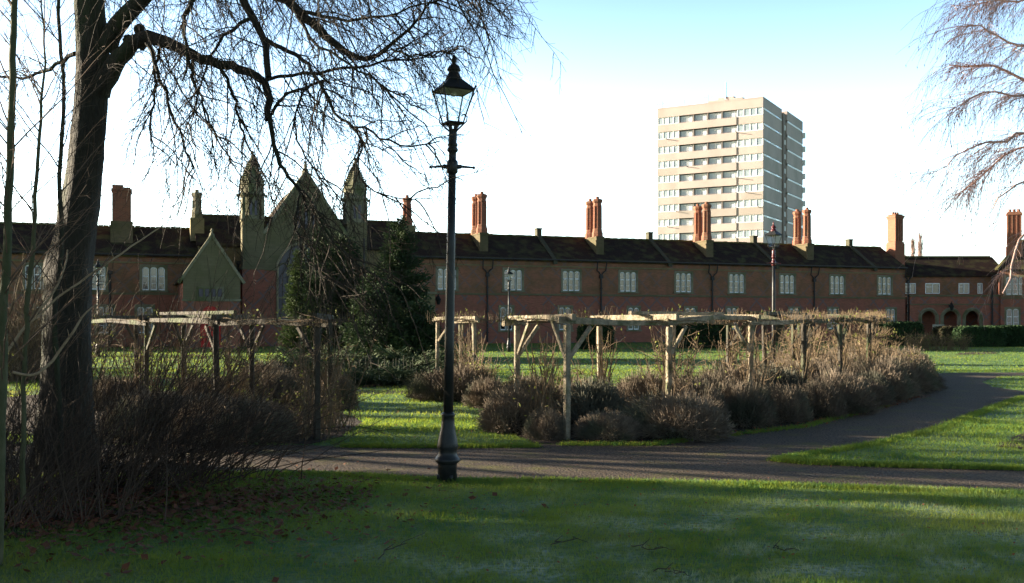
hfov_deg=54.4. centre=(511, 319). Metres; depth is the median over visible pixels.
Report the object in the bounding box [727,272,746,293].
window
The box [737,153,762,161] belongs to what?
window
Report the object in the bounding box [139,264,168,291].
window
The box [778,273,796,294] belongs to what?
window
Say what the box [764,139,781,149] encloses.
side window
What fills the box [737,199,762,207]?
window
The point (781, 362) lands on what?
lavender bush
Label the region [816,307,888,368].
climbing rose
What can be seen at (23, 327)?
shoot
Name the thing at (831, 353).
lavender bush
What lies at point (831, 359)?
lavender bush
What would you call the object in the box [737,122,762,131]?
window
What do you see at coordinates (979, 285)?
window
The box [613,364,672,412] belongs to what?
lavender bush
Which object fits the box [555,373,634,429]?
sage bush
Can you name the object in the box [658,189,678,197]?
window
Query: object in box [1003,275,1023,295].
window
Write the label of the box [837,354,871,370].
lavender bush
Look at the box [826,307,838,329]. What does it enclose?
window
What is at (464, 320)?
climbing rose
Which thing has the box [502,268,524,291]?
window
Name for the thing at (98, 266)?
street lamp
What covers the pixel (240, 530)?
fallen twig
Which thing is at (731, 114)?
balcony window
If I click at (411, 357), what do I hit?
juniper
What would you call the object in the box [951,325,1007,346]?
hedge
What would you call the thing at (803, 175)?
rear window
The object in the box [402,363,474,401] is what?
lavender bush
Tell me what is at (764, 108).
side window
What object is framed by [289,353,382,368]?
juniper
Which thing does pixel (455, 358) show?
climbing rose
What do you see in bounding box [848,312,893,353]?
climbing rose
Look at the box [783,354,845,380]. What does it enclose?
lavender bush
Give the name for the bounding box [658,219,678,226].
window
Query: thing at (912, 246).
bare tree
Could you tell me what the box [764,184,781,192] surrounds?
side window
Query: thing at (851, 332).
climbing rose
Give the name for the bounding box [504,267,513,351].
street lamp
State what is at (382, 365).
juniper
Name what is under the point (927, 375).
lavender bush
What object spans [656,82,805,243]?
tower block
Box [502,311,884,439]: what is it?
pergola
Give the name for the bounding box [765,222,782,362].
street lamp
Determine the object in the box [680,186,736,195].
balcony window
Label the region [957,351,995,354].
flower bed soil
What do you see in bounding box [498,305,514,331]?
window
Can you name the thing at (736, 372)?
lavender bush
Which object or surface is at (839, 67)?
sky
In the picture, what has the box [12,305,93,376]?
shoot
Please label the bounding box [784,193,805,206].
rear window
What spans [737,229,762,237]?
window
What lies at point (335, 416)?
climbing rose
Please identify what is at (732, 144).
balcony window
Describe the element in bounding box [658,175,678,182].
window
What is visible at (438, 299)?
wall lantern
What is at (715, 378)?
lavender bush
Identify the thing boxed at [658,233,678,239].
window
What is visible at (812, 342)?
climbing rose
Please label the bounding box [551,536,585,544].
fallen twig
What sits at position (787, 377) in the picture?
sage bush
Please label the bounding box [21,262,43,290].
window
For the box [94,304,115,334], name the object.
window
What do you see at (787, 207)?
rear window
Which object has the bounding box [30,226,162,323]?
shoot
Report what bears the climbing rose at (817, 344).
on the rose bed soil at (640, 439)
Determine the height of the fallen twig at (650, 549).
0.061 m
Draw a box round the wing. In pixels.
[995,209,1023,325]
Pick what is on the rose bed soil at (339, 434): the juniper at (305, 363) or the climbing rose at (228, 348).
the climbing rose at (228, 348)
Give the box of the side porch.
[417,292,440,333]
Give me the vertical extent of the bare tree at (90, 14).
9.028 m
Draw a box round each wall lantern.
[436,294,441,304]
[948,302,953,310]
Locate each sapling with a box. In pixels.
[0,0,132,499]
[0,0,141,565]
[0,0,146,498]
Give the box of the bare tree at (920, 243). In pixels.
[917,232,923,255]
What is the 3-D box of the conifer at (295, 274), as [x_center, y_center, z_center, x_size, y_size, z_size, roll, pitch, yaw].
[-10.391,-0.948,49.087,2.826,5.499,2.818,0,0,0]
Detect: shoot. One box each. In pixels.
[8,249,67,351]
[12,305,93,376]
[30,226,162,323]
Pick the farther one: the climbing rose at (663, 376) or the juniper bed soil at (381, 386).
the juniper bed soil at (381, 386)
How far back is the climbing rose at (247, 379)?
18.84 m
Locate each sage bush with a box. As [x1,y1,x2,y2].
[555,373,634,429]
[754,362,808,391]
[776,365,808,379]
[854,369,896,403]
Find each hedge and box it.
[576,324,614,349]
[669,323,725,348]
[878,320,924,345]
[928,325,968,345]
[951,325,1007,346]
[989,324,1023,346]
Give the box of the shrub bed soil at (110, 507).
[4,472,247,539]
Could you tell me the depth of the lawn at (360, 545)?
8.45 m
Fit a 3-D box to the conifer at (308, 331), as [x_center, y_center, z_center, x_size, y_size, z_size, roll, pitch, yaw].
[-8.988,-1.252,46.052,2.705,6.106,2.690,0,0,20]
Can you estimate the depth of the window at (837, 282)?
86.23 m
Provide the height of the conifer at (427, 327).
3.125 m
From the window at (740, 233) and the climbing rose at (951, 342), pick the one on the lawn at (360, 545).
the climbing rose at (951, 342)
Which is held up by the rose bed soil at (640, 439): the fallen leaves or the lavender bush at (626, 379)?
the lavender bush at (626, 379)
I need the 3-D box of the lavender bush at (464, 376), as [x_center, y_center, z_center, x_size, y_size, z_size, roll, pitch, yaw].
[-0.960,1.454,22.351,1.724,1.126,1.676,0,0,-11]
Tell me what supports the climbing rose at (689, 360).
on the rose bed soil at (640, 439)
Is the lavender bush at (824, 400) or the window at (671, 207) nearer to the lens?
the lavender bush at (824, 400)
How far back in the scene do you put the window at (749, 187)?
177.27 m
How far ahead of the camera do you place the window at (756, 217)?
177.27 m
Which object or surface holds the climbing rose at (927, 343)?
on the lawn at (360, 545)
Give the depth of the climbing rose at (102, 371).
22.43 m
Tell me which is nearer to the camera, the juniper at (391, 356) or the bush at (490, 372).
the bush at (490, 372)
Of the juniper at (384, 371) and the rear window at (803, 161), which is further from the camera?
the rear window at (803, 161)
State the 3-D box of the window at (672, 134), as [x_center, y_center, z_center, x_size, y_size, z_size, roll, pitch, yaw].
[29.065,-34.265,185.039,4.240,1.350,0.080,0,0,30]
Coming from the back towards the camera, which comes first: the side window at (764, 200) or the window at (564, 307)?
the side window at (764, 200)
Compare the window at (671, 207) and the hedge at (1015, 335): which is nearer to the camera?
the hedge at (1015, 335)
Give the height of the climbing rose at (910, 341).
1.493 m
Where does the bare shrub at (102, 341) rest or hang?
on the lawn at (360, 545)
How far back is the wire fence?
28.79 m
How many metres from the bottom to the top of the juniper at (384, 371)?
0.705 m
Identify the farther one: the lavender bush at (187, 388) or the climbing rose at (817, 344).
the climbing rose at (817, 344)
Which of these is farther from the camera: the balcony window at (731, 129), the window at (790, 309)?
the balcony window at (731, 129)
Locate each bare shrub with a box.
[0,255,101,382]
[2,254,123,379]
[4,346,236,531]
[5,281,228,499]
[6,359,38,445]
[7,261,162,375]
[10,218,437,498]
[64,343,403,485]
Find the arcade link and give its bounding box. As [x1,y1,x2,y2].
[905,256,1000,338]
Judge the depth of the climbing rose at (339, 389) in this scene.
16.59 m
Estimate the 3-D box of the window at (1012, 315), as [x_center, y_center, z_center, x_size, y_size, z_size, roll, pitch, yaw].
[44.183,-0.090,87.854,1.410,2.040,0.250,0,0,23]
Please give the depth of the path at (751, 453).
12.96 m
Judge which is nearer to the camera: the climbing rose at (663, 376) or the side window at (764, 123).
the climbing rose at (663, 376)
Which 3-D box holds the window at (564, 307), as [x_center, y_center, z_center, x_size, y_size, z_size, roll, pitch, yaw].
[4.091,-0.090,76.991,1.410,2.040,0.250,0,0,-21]
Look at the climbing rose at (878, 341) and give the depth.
25.84 m
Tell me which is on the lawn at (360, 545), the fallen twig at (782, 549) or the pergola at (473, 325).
the fallen twig at (782, 549)
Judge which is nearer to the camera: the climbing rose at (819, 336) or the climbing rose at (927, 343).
the climbing rose at (819, 336)
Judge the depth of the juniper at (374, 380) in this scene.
26.95 m
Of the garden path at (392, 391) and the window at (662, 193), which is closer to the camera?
the garden path at (392, 391)
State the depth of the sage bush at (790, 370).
21.08 m
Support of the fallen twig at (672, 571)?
on the lawn at (360, 545)
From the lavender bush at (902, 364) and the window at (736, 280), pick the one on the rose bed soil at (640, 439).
the lavender bush at (902, 364)
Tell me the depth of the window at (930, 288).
90.21 m
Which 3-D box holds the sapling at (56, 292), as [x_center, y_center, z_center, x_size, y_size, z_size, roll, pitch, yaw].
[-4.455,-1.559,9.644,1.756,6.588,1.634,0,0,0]
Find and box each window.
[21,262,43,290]
[92,263,108,291]
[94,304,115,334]
[134,304,155,334]
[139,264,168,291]
[199,289,221,296]
[276,242,313,326]
[435,266,459,290]
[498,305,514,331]
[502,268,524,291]
[557,305,573,331]
[560,269,582,292]
[618,270,638,292]
[626,306,641,330]
[658,116,678,124]
[658,131,678,139]
[658,145,678,153]
[658,160,678,168]
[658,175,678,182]
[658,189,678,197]
[658,204,678,211]
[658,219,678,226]
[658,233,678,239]
[674,271,693,293]
[680,111,736,122]
[680,126,736,137]
[680,141,736,151]
[680,156,736,166]
[680,171,736,181]
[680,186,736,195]
[680,201,736,210]
[680,216,736,225]
[680,231,736,239]
[684,306,697,311]
[725,306,738,330]
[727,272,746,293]
[737,107,762,116]
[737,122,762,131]
[737,138,762,146]
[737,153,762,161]
[737,168,762,176]
[737,183,762,192]
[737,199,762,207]
[737,214,762,222]
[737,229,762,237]
[764,108,781,120]
[764,123,781,134]
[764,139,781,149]
[764,154,781,163]
[764,169,781,178]
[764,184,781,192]
[764,200,781,207]
[764,215,781,221]
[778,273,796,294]
[784,121,805,138]
[784,135,805,151]
[784,150,805,165]
[784,164,805,178]
[784,178,805,192]
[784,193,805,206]
[784,207,802,219]
[784,221,802,233]
[788,306,800,330]
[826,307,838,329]
[828,274,846,295]
[876,275,893,295]
[885,307,896,321]
[905,283,915,293]
[925,283,939,293]
[959,283,968,293]
[977,283,982,293]
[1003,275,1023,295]
[1004,307,1020,324]
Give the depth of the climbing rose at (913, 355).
28.75 m
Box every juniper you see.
[232,357,323,378]
[269,338,362,364]
[273,351,345,379]
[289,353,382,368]
[306,365,399,385]
[321,344,408,363]
[338,359,418,372]
[345,362,434,386]
[354,353,443,371]
[365,340,463,363]
[369,363,443,380]
[394,348,469,366]
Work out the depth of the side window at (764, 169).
181.08 m
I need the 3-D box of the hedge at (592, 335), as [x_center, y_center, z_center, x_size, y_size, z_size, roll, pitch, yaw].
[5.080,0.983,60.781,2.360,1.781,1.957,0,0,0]
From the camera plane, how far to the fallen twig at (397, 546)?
7.72 m
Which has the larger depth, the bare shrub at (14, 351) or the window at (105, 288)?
the window at (105, 288)
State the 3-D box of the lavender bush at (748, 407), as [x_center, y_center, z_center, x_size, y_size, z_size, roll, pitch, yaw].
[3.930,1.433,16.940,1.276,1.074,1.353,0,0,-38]
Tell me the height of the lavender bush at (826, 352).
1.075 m
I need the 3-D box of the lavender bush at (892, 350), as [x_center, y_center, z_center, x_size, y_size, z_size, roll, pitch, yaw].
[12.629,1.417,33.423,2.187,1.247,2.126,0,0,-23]
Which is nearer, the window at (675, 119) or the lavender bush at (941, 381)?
the lavender bush at (941, 381)
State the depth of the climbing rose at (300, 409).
16.10 m
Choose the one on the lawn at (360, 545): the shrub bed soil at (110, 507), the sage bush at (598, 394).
the shrub bed soil at (110, 507)
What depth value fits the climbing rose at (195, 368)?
21.11 m
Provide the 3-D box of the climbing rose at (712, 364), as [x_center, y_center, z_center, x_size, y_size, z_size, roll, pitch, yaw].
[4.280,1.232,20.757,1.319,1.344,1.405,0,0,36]
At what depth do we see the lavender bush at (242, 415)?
14.55 m
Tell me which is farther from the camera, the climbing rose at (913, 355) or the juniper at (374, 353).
the juniper at (374, 353)
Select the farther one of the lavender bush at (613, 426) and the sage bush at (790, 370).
the sage bush at (790, 370)
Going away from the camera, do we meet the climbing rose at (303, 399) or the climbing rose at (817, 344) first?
the climbing rose at (303, 399)
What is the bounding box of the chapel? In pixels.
[190,150,414,346]
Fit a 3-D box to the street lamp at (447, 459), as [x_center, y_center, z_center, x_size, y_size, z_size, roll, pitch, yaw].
[-0.662,-0.576,11.072,0.476,4.756,0.392,0,0,-24]
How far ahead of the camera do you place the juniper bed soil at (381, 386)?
26.63 m
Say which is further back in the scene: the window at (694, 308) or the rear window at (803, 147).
the rear window at (803, 147)
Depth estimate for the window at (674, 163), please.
184.97 m
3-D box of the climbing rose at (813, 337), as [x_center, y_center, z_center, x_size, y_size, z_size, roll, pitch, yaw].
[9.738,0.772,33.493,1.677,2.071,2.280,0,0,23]
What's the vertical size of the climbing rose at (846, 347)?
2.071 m
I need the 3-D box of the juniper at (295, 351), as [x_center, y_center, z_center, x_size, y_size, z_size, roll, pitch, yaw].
[-7.065,1.279,36.189,3.801,1.224,3.364,0,0,44]
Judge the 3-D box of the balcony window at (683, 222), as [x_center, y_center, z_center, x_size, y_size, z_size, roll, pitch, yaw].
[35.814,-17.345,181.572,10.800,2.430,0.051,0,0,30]
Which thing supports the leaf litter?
on the lawn at (360, 545)
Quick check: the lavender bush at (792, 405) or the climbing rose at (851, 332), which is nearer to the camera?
the lavender bush at (792, 405)
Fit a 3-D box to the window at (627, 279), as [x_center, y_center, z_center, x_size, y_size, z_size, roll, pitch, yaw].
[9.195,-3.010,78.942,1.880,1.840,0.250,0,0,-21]
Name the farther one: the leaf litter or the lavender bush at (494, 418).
the lavender bush at (494, 418)
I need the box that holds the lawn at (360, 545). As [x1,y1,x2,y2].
[0,339,1023,582]
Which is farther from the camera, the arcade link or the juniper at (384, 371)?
the arcade link
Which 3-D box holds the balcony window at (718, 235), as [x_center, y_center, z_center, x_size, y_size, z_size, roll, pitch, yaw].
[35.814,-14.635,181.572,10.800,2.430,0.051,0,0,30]
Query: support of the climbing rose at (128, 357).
on the rose bed soil at (339, 434)
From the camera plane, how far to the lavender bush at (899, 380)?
22.14 m
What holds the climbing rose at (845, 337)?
on the rose bed soil at (640, 439)
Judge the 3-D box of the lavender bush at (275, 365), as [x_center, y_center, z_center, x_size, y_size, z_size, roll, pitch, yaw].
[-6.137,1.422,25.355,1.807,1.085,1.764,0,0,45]
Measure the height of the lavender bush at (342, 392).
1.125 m
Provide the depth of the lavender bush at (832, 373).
19.64 m
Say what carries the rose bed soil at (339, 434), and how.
on the lawn at (360, 545)
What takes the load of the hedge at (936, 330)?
on the lawn at (360, 545)
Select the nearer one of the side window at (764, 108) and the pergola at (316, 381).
the pergola at (316, 381)
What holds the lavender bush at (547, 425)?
on the rose bed soil at (640, 439)
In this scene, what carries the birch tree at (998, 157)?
on the lawn at (360, 545)
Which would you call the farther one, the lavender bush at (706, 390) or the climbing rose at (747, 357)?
the climbing rose at (747, 357)
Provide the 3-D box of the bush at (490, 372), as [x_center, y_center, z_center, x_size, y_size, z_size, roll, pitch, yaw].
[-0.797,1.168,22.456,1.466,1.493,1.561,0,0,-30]
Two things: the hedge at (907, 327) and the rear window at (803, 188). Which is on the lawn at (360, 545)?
the hedge at (907, 327)
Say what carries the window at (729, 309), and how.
in the almshouse range at (595, 269)
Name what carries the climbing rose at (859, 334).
on the rose bed soil at (640, 439)
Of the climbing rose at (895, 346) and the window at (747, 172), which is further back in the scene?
the window at (747, 172)
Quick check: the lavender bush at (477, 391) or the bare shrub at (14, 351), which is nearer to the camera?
the lavender bush at (477, 391)
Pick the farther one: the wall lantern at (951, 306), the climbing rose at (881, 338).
the wall lantern at (951, 306)
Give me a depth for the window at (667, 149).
184.97 m
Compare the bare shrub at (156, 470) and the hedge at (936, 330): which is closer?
the bare shrub at (156, 470)
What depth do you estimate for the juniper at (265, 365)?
29.38 m
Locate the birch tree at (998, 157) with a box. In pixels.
[887,0,1023,329]
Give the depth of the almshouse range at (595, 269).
80.24 m
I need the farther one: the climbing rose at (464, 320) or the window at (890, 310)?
the window at (890, 310)
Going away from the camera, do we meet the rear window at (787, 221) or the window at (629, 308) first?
the window at (629, 308)
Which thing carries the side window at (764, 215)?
in the tower block
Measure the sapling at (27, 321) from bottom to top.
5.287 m
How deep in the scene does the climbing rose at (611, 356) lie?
17.82 m
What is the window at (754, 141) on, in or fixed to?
in the tower block
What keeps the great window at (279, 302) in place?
in the chapel
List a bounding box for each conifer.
[273,244,314,353]
[294,228,347,357]
[294,231,372,354]
[338,267,411,353]
[362,214,441,357]
[388,293,444,357]
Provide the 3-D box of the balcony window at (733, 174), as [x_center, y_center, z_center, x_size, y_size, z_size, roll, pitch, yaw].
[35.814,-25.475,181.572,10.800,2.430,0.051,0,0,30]
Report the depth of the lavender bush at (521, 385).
17.56 m
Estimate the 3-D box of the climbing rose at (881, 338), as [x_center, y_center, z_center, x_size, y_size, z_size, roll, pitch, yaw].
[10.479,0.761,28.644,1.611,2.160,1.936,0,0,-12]
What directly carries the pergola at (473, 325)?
on the rose bed soil
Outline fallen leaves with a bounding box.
[91,395,1017,570]
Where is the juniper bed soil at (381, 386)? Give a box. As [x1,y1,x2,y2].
[234,380,409,387]
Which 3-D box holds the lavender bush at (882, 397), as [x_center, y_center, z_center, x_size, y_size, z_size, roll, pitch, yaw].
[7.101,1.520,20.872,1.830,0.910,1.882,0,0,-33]
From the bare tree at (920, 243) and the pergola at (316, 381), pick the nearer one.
the pergola at (316, 381)
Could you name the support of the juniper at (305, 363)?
on the juniper bed soil at (381, 386)
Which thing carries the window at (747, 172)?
in the tower block
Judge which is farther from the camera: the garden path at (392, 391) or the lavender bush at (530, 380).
the garden path at (392, 391)
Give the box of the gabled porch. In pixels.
[173,228,245,348]
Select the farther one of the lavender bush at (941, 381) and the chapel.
the chapel
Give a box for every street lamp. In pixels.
[93,260,101,356]
[429,54,475,482]
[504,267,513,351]
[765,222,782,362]
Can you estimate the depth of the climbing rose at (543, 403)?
15.61 m
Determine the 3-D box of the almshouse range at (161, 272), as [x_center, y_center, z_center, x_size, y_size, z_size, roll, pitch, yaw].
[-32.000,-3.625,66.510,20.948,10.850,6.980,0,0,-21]
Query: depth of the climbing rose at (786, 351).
23.65 m
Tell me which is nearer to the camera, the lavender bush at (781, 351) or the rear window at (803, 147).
the lavender bush at (781, 351)
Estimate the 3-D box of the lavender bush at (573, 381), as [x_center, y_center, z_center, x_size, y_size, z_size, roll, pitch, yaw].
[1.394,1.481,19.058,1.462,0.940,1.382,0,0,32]
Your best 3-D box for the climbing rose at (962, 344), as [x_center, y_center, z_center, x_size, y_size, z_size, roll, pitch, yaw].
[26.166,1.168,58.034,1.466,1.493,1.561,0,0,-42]
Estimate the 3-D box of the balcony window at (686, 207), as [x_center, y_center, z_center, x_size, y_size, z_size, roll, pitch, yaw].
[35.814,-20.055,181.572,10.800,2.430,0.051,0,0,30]
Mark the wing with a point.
(1012, 313)
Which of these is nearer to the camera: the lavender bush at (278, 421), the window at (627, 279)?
the lavender bush at (278, 421)
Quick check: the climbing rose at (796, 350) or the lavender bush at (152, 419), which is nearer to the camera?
the lavender bush at (152, 419)
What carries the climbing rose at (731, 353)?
on the rose bed soil at (640, 439)
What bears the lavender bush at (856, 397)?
on the rose bed soil at (640, 439)
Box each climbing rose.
[91,310,166,388]
[91,311,126,383]
[106,308,202,396]
[159,308,211,386]
[168,306,279,401]
[219,305,295,403]
[250,301,369,441]
[266,370,327,429]
[267,306,391,428]
[312,384,356,432]
[426,310,514,373]
[435,308,492,368]
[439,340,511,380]
[478,304,598,435]
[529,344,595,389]
[548,306,646,388]
[612,310,715,398]
[636,304,715,386]
[687,308,762,369]
[694,348,742,377]
[702,311,791,393]
[735,308,793,370]
[755,307,838,385]
[759,309,821,365]
[773,309,831,363]
[776,312,832,363]
[778,312,826,360]
[794,308,871,374]
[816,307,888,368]
[817,312,859,347]
[824,310,896,366]
[829,311,897,360]
[829,312,865,352]
[833,314,866,350]
[847,308,904,358]
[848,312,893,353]
[849,310,903,359]
[889,339,943,371]
[896,328,922,350]
[904,329,930,350]
[917,329,944,350]
[927,331,949,350]
[939,327,959,350]
[947,330,972,350]
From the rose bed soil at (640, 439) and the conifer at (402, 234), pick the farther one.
the conifer at (402, 234)
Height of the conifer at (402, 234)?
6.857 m
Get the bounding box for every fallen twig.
[207,522,274,545]
[378,531,425,558]
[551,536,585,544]
[631,540,675,549]
[653,562,690,576]
[773,540,797,550]
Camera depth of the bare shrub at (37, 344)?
29.65 m
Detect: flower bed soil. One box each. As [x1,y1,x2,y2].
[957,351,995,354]
[996,432,1023,447]
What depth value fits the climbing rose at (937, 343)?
57.91 m
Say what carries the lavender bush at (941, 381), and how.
on the rose bed soil at (640, 439)
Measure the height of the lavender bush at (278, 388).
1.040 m
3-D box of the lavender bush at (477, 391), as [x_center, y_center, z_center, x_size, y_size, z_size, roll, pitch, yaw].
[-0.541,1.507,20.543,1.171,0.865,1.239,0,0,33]
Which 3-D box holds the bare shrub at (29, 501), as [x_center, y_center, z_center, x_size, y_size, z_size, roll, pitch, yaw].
[-4.369,1.000,9.184,4.056,1.612,2.339,0,0,0]
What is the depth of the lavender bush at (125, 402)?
14.82 m
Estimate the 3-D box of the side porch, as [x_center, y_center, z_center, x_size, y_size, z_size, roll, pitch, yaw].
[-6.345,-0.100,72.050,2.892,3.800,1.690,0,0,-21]
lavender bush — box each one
[93,374,141,410]
[95,384,190,441]
[129,388,210,441]
[165,388,298,447]
[175,369,242,401]
[235,396,301,443]
[236,354,290,390]
[254,366,310,404]
[311,367,360,409]
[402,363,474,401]
[437,359,500,400]
[460,373,505,408]
[473,380,560,434]
[485,367,562,410]
[499,371,554,388]
[521,403,565,440]
[554,373,594,401]
[570,406,646,441]
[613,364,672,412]
[614,370,658,392]
[615,388,744,442]
[669,371,736,428]
[672,359,734,394]
[703,355,772,391]
[712,372,780,428]
[761,348,789,362]
[762,381,814,423]
[769,359,789,368]
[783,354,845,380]
[793,377,849,418]
[799,375,884,414]
[810,364,877,403]
[818,355,848,371]
[819,347,832,357]
[823,343,837,357]
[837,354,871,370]
[837,372,898,406]
[846,354,917,401]
[863,351,943,392]
[869,354,923,393]
[879,344,912,356]
[889,344,937,372]
[924,368,949,389]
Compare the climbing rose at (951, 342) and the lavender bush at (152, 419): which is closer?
the lavender bush at (152, 419)
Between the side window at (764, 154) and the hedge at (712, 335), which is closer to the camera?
the hedge at (712, 335)
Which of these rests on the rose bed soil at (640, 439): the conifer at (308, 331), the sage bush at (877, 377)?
the sage bush at (877, 377)
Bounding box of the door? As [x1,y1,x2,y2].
[200,306,220,346]
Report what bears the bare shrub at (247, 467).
on the shrub bed soil at (110, 507)
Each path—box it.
[6,372,1023,490]
[357,390,405,394]
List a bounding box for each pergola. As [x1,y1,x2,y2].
[91,311,339,439]
[432,316,479,370]
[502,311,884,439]
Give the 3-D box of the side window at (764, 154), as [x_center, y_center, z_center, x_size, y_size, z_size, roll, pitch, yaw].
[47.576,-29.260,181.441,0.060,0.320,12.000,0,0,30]
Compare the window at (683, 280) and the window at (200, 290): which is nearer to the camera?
the window at (200, 290)
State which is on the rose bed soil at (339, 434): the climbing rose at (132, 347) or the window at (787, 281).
the climbing rose at (132, 347)
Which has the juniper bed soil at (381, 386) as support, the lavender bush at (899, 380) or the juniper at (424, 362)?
the juniper at (424, 362)
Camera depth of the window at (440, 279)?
73.47 m
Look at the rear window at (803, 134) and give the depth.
194.70 m
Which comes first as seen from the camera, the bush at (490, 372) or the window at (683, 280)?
the bush at (490, 372)
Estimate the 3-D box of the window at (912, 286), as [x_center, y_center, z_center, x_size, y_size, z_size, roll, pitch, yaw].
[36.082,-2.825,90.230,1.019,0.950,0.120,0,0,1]
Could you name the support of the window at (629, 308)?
in the almshouse range at (595, 269)
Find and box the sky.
[0,0,1023,263]
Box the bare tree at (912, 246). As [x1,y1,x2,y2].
[909,236,915,255]
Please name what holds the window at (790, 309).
in the almshouse range at (595, 269)
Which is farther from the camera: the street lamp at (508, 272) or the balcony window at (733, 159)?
the balcony window at (733, 159)
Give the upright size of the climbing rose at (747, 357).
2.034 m
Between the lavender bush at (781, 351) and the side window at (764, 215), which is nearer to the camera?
the lavender bush at (781, 351)
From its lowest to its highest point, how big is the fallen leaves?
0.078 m
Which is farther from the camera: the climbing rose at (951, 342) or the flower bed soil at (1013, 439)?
the climbing rose at (951, 342)
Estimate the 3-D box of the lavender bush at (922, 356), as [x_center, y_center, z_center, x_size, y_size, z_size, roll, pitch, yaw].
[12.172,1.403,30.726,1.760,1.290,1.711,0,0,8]
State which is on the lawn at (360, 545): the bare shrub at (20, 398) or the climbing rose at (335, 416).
the bare shrub at (20, 398)
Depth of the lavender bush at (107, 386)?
19.69 m
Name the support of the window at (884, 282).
in the almshouse range at (595, 269)
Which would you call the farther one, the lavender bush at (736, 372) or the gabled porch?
the gabled porch
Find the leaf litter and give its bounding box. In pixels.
[4,456,608,582]
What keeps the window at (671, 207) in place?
in the tower block
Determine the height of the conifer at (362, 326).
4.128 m
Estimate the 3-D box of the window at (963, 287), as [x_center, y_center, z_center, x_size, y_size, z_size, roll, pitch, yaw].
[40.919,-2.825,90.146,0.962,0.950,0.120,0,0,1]
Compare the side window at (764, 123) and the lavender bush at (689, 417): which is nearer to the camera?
the lavender bush at (689, 417)
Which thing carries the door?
in the gabled porch
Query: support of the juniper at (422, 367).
on the juniper bed soil at (381, 386)
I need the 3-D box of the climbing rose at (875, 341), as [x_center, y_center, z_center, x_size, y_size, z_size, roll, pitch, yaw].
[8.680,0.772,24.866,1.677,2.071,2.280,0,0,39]
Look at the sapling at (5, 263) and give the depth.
7.28 m
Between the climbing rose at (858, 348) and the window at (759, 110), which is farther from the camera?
the window at (759, 110)
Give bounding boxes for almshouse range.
[0,184,197,346]
[411,191,912,343]
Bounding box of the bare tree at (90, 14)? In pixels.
[0,0,565,469]
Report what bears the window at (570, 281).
in the almshouse range at (595, 269)
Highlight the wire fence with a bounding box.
[340,356,412,371]
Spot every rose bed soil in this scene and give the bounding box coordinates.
[6,391,364,443]
[513,401,894,443]
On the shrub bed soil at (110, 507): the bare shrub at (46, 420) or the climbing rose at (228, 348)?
the bare shrub at (46, 420)

